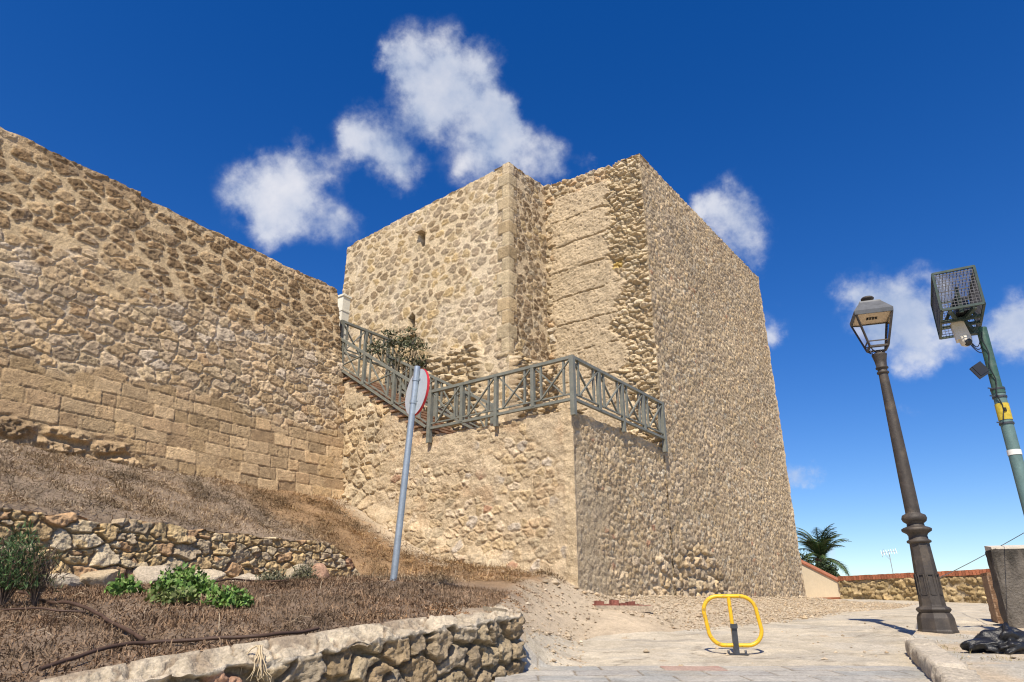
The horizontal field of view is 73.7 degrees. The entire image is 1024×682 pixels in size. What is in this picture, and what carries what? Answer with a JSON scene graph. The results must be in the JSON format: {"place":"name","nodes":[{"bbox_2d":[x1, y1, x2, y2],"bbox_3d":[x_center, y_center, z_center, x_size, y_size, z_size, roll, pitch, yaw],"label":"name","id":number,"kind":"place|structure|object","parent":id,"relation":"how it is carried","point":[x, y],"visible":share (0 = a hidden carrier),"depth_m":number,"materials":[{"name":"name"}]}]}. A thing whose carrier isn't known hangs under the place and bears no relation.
{"place":"outdoors","nodes":[
{"label":"outdoors","id":0,"kind":"place"},
{"bbox_2d":[0,443,987,681],"bbox_3d":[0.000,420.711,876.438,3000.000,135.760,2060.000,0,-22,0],"label":"ground","id":1,"kind":"structure","parent":0,"point":[610,622],"depth_m":10.25,"materials":[{"name":"beige soil"}]},
{"bbox_2d":[0,519,49,606],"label":"spiky shrub","id":2,"kind":"object","parent":1,"relation":"on","point":[8,583],"visible":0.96,"depth_m":5.87,"materials":[{"name":"green plant"}]},
{"bbox_2d":[13,540,71,605],"bbox_3d":[-4.109,2.021,5.982,0.432,0.579,0.428,0,-22,0],"label":"spiky shrub","id":3,"kind":"object","parent":1,"relation":"on","point":[37,592],"visible":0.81,"depth_m":5.94,"materials":[{"name":"green plant"}]},
{"bbox_2d":[2,607,85,612],"bbox_3d":[-3.769,2.158,5.480,0.688,0.042,0.056,-1,-22,1],"label":"irrigation hose","id":4,"kind":"object","parent":1,"relation":"on","point":[55,610],"visible":0.95,"depth_m":5.47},
{"bbox_2d":[42,572,84,587],"bbox_3d":[-5.358,2.851,8.065,0.314,0.246,0.574,-17,-27,36],"label":"boulder","id":5,"kind":"object","parent":1,"relation":"on","point":[73,580],"visible":0.4,"depth_m":8.03,"materials":[{"name":"stone"}]},
{"bbox_2d":[18,591,145,640],"bbox_3d":[-3.616,2.233,5.621,2.869,0.390,0.093,-17,-27,36],"label":"irrigation hose","id":6,"kind":"object","parent":1,"relation":"on","point":[120,626],"visible":0.85,"depth_m":5.42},
{"bbox_2d":[80,569,118,586],"bbox_3d":[-5.093,2.938,8.404,0.342,0.288,0.481,-12,-25,27],"label":"boulder","id":7,"kind":"object","parent":1,"relation":"on","point":[102,576],"visible":0.62,"depth_m":8.31,"materials":[{"name":"stone"}]},
{"bbox_2d":[102,571,143,595],"bbox_3d":[-3.682,2.331,6.515,0.355,0.281,0.364,-20,-29,41],"label":"green weed","id":8,"kind":"object","parent":1,"relation":"on","point":[119,586],"visible":0.85,"depth_m":6.44,"materials":[{"name":"green plant"}]},
{"bbox_2d":[133,565,176,584],"bbox_3d":[-4.712,3.149,9.008,0.418,0.368,0.533,-9,-24,22],"label":"boulder","id":9,"kind":"object","parent":1,"relation":"on","point":[147,574],"visible":0.46,"depth_m":8.88,"materials":[{"name":"stone"}]},
{"bbox_2d":[0,127,344,498],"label":"fortress wall","id":10,"kind":"structure","parent":1,"relation":"on","point":[135,324],"depth_m":14.05,"materials":[{"name":"stone"}]},
{"bbox_2d":[143,584,201,605],"bbox_3d":[-3.041,2.277,6.084,0.527,0.218,0.358,0,-22,0],"label":"green weed","id":11,"kind":"object","parent":1,"relation":"on","point":[171,594],"visible":0.9,"depth_m":6.04,"materials":[{"name":"green plant"}]},
{"bbox_2d":[38,626,319,671],"bbox_3d":[-2.198,2.104,4.718,1.833,0.225,0.369,18,-28,-37],"label":"irrigation hose","id":12,"kind":"object","parent":1,"relation":"on","point":[81,655],"visible":0.97,"depth_m":4.76,"materials":[{"name":"brown rubber"}]},
{"bbox_2d":[0,507,359,583],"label":"dry stone wall","id":13,"kind":"structure","parent":1,"relation":"on","point":[126,546],"depth_m":9.24,"materials":[{"name":"beige stone"}]},
{"bbox_2d":[143,562,220,594],"bbox_3d":[-3.178,2.321,6.607,0.703,0.362,0.478,0,-22,0],"label":"green weed","id":14,"kind":"object","parent":1,"relation":"on","point":[188,578],"visible":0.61,"depth_m":6.55,"materials":[{"name":"green plant"}]},
{"bbox_2d":[195,569,226,582],"bbox_3d":[-4.333,3.361,9.623,0.349,0.287,0.558,-11,-24,26],"label":"boulder","id":15,"kind":"object","parent":1,"relation":"on","point":[214,574],"visible":0.19,"depth_m":9.66,"materials":[{"name":"stone"}]},
{"bbox_2d":[201,584,253,607],"bbox_3d":[-2.527,2.275,6.090,0.480,0.260,0.342,0,-22,0],"label":"green weed","id":16,"kind":"object","parent":1,"relation":"on","point":[227,597],"visible":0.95,"depth_m":6.03,"materials":[{"name":"green plant"}]},
{"bbox_2d":[233,573,260,581],"bbox_3d":[-3.985,3.547,10.112,0.325,0.238,0.534,-18,-28,38],"label":"boulder","id":17,"kind":"object","parent":1,"relation":"on","point":[250,576],"visible":0.3,"depth_m":10.08,"materials":[{"name":"stone"}]},
{"bbox_2d":[214,578,286,582],"bbox_3d":[-2.987,2.760,7.836,0.802,0.068,0.579,5,-22,-12],"label":"irrigation hose","id":18,"kind":"object","parent":1,"relation":"on","point":[248,580],"visible":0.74,"depth_m":7.79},
{"bbox_2d":[0,573,511,681],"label":"dead ground cover","id":19,"kind":"object","parent":1,"relation":"on","point":[87,596],"visible":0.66,"depth_m":5.75,"materials":[{"name":"brown plant"}]},
{"bbox_2d":[0,440,542,655],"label":"dry stalks","id":20,"kind":"object","parent":1,"relation":"on","point":[218,571],"visible":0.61,"depth_m":7.55,"materials":[{"name":"brown plant"}]},
{"bbox_2d":[253,567,292,582],"bbox_3d":[-2.847,2.816,8.143,0.490,0.230,0.349,0,-22,0],"label":"grey bush","id":21,"kind":"object","parent":1,"relation":"on","point":[266,577],"visible":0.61,"depth_m":8.11,"materials":[{"name":"green plant"}]},
{"bbox_2d":[40,605,526,681],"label":"stone wall","id":22,"kind":"structure","parent":1,"relation":"on","point":[479,647],"depth_m":5.24,"materials":[{"name":"beige stone"}]},
{"bbox_2d":[241,645,271,681],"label":"withered root","id":23,"kind":"object","parent":22,"relation":"attached to","point":[259,654],"visible":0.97,"depth_m":4.54,"materials":[{"name":"beige plant"}]},
{"bbox_2d":[0,439,570,601],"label":"dry scrub","id":24,"kind":"object","parent":1,"relation":"on","point":[440,574],"visible":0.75,"depth_m":11.53,"materials":[{"name":"brown plant"}]},
{"bbox_2d":[284,564,309,578],"bbox_3d":[-3.449,3.755,10.914,0.332,0.374,0.464,-9,-23,21],"label":"boulder","id":25,"kind":"object","parent":1,"relation":"on","point":[289,571],"visible":0.29,"depth_m":10.82,"materials":[{"name":"stone"}]},
{"bbox_2d":[289,561,318,578],"bbox_3d":[-2.555,2.861,8.448,0.390,0.258,0.293,0,-22,0],"label":"grey bush","id":26,"kind":"object","parent":1,"relation":"on","point":[306,574],"visible":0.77,"depth_m":8.43,"materials":[{"name":"green plant"}]},
{"bbox_2d":[312,563,329,577],"bbox_3d":[-3.183,3.914,11.364,0.252,0.411,0.357,-10,-24,24],"label":"boulder","id":27,"kind":"object","parent":1,"relation":"on","point":[321,569],"visible":0.46,"depth_m":11.31,"materials":[{"name":"stone"}]},
{"bbox_2d":[390,366,429,580],"bbox_3d":[-1.288,1.620,8.441,0.199,2.758,0.628,15,-26,-32],"label":"road sign","id":28,"kind":"object","parent":1,"relation":"on","point":[417,391],"visible":0.98,"depth_m":8.59,"materials":[{"name":"metal"}]},
{"bbox_2d":[340,584,539,621],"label":"leaf litter","id":29,"kind":"object","parent":1,"relation":"on","point":[454,610],"visible":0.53,"depth_m":6.82,"materials":[{"name":"brown plant"}]},
{"bbox_2d":[341,372,676,597],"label":"stair platform","id":30,"kind":"structure","parent":1,"relation":"on","point":[580,500],"depth_m":14.25,"materials":[{"name":"stone"}]},
{"bbox_2d":[338,293,351,369],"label":"cream pillar","id":31,"kind":"structure","parent":30,"relation":"on","point":[344,303],"depth_m":20.16,"materials":[{"name":"paint"}]},
{"bbox_2d":[340,320,401,372],"bbox_3d":[-3.925,0.558,19.698,0.098,1.635,2.668,-16,-27,35],"label":"landing railing","id":32,"kind":"object","parent":30,"relation":"on","point":[344,323],"visible":0.48,"depth_m":19.47,"materials":[{"name":"grey paint"}]},
{"bbox_2d":[340,336,426,427],"bbox_3d":[-3.358,0.935,17.164,3.535,3.118,0.095,-16,-27,34],"label":"stair railing","id":33,"kind":"object","parent":30,"relation":"on","point":[395,373],"visible":0.8,"depth_m":17.15,"materials":[{"name":"grey paint"}]},
{"bbox_2d":[366,325,430,396],"bbox_3d":[-3.161,0.883,19.297,2.163,2.863,1.076,0,-22,0],"label":"olive bush","id":34,"kind":"object","parent":30,"relation":"on","point":[404,343],"visible":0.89,"depth_m":19.45,"materials":[{"name":"green plant"}]},
{"bbox_2d":[384,354,493,427],"bbox_3d":[-2.000,1.493,17.942,3.945,3.275,0.095,-16,-27,34],"label":"stair railing","id":35,"kind":"object","parent":30,"relation":"on","point":[437,380],"visible":0.48,"depth_m":17.82,"materials":[{"name":"grey paint"}]},
{"bbox_2d":[426,354,667,452],"bbox_3d":[0.892,1.902,16.085,3.955,1.235,4.185,-16,-27,34],"label":"platform railing","id":36,"kind":"object","parent":30,"relation":"attached to","point":[574,400],"visible":0.99,"depth_m":14.67,"materials":[{"name":"grey paint"}]},
{"bbox_2d":[342,153,806,597],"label":"stone tower","id":37,"kind":"structure","parent":1,"relation":"on","point":[635,271],"depth_m":19.78,"materials":[{"name":"beige stone"}]},
{"bbox_2d":[592,600,652,611],"bbox_3d":[1.807,4.442,11.438,1.006,0.188,0.400,5,-22,-13],"label":"brick footing","id":38,"kind":"object","parent":1,"relation":"on","point":[625,606],"visible":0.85,"depth_m":11.27,"materials":[{"name":"brick"}]},
{"bbox_2d":[339,501,1016,669],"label":"gravel","id":39,"kind":"structure","parent":1,"relation":"on","point":[812,612],"depth_m":13.39,"materials":[{"name":"beige gravel"}]},
{"bbox_2d":[799,549,818,567],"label":"dark shrub","id":40,"kind":"object","parent":1,"relation":"on","point":[808,561],"visible":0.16,"depth_m":33.29,"materials":[{"name":"green plant"}]},
{"bbox_2d":[801,560,840,598],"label":"cream wall","id":41,"kind":"structure","parent":1,"relation":"on","point":[819,583],"depth_m":27.80,"materials":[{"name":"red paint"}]},
{"bbox_2d":[796,523,851,575],"bbox_3d":[15.511,11.235,34.163,2.994,3.940,3.302,-12,-25,27],"label":"palm tree","id":42,"kind":"object","parent":1,"relation":"on","point":[821,547],"visible":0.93,"depth_m":34.33,"materials":[{"name":"green plant"}]},
{"bbox_2d":[815,558,839,577],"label":"dark shrub","id":43,"kind":"object","parent":1,"relation":"on","point":[825,565],"visible":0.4,"depth_m":32.08,"materials":[{"name":"green plant"}]},
{"bbox_2d":[881,548,896,571],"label":"television antenna","id":44,"kind":"object","parent":1,"relation":"on","point":[889,555],"visible":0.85,"depth_m":43.06,"materials":[{"name":"metal"}]},
{"bbox_2d":[838,569,989,603],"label":"parapet wall","id":45,"kind":"structure","parent":1,"relation":"on","point":[961,586],"depth_m":24.66,"materials":[{"name":"stone"}]},
{"bbox_2d":[980,572,1003,623],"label":"brick pier","id":46,"kind":"structure","parent":1,"relation":"on","point":[992,600],"depth_m":11.90,"materials":[{"name":"brick"}]},
{"bbox_2d":[984,545,1023,627],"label":"concrete block","id":47,"kind":"structure","parent":1,"relation":"on","point":[1006,564],"depth_m":9.90,"materials":[{"name":"concrete"}]},
{"bbox_2d":[0,0,1023,576],"label":"sky","id":48,"kind":"structure","parent":0,"point":[845,151],"materials":[{"name":"blue"}]},
{"bbox_2d":[495,637,931,681],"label":"paving","id":49,"kind":"structure","parent":0,"point":[545,672],"depth_m":6.37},
{"bbox_2d":[493,599,998,681],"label":"road","id":50,"kind":"structure","parent":0,"point":[683,647],"depth_m":8.89,"materials":[{"name":"beige concrete"}]},
{"bbox_2d":[702,594,763,654],"bbox_3d":[2.685,3.446,8.316,0.711,0.679,0.160,-2,-22,5],"label":"parking barrier","id":51,"kind":"object","parent":50,"relation":"on","point":[735,645],"visible":1,"depth_m":8.26,"materials":[{"name":"yellow metal"}]},
{"bbox_2d":[905,638,982,681],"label":"kerb","id":52,"kind":"structure","parent":50,"relation":"on","point":[933,660],"depth_m":6.04,"materials":[{"name":"stone"}]},
{"bbox_2d":[911,623,1023,681],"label":"pavement","id":53,"kind":"structure","parent":0,"point":[1008,670],"depth_m":6.57,"materials":[{"name":"beige concrete"}]},
{"bbox_2d":[850,296,959,633],"bbox_3d":[5.746,1.611,10.126,0.556,5.015,0.556,-7,-23,17],"label":"street lamp","id":54,"kind":"object","parent":53,"relation":"on","point":[871,323],"visible":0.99,"depth_m":9.84,"materials":[{"name":"metal"}]},
{"bbox_2d":[913,633,1022,666],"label":"straw","id":55,"kind":"object","parent":53,"relation":"on","point":[945,646],"visible":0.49,"depth_m":6.46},
{"bbox_2d":[931,265,1023,514],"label":"camera pole","id":56,"kind":"object","parent":53,"relation":"on","point":[963,329],"visible":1,"depth_m":8.99,"materials":[{"name":"green metal"}]},
{"bbox_2d":[941,533,1023,576],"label":"overhead cable","id":57,"kind":"object","parent":56,"relation":"attached to","point":[981,556],"visible":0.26,"depth_m":12.39,"materials":[{"name":"black plastic"}]},
{"bbox_2d":[960,622,1023,653],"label":"bin bag","id":58,"kind":"object","parent":53,"relation":"on","point":[1004,638],"visible":0.98,"depth_m":6.98,"materials":[{"name":"black plastic"}]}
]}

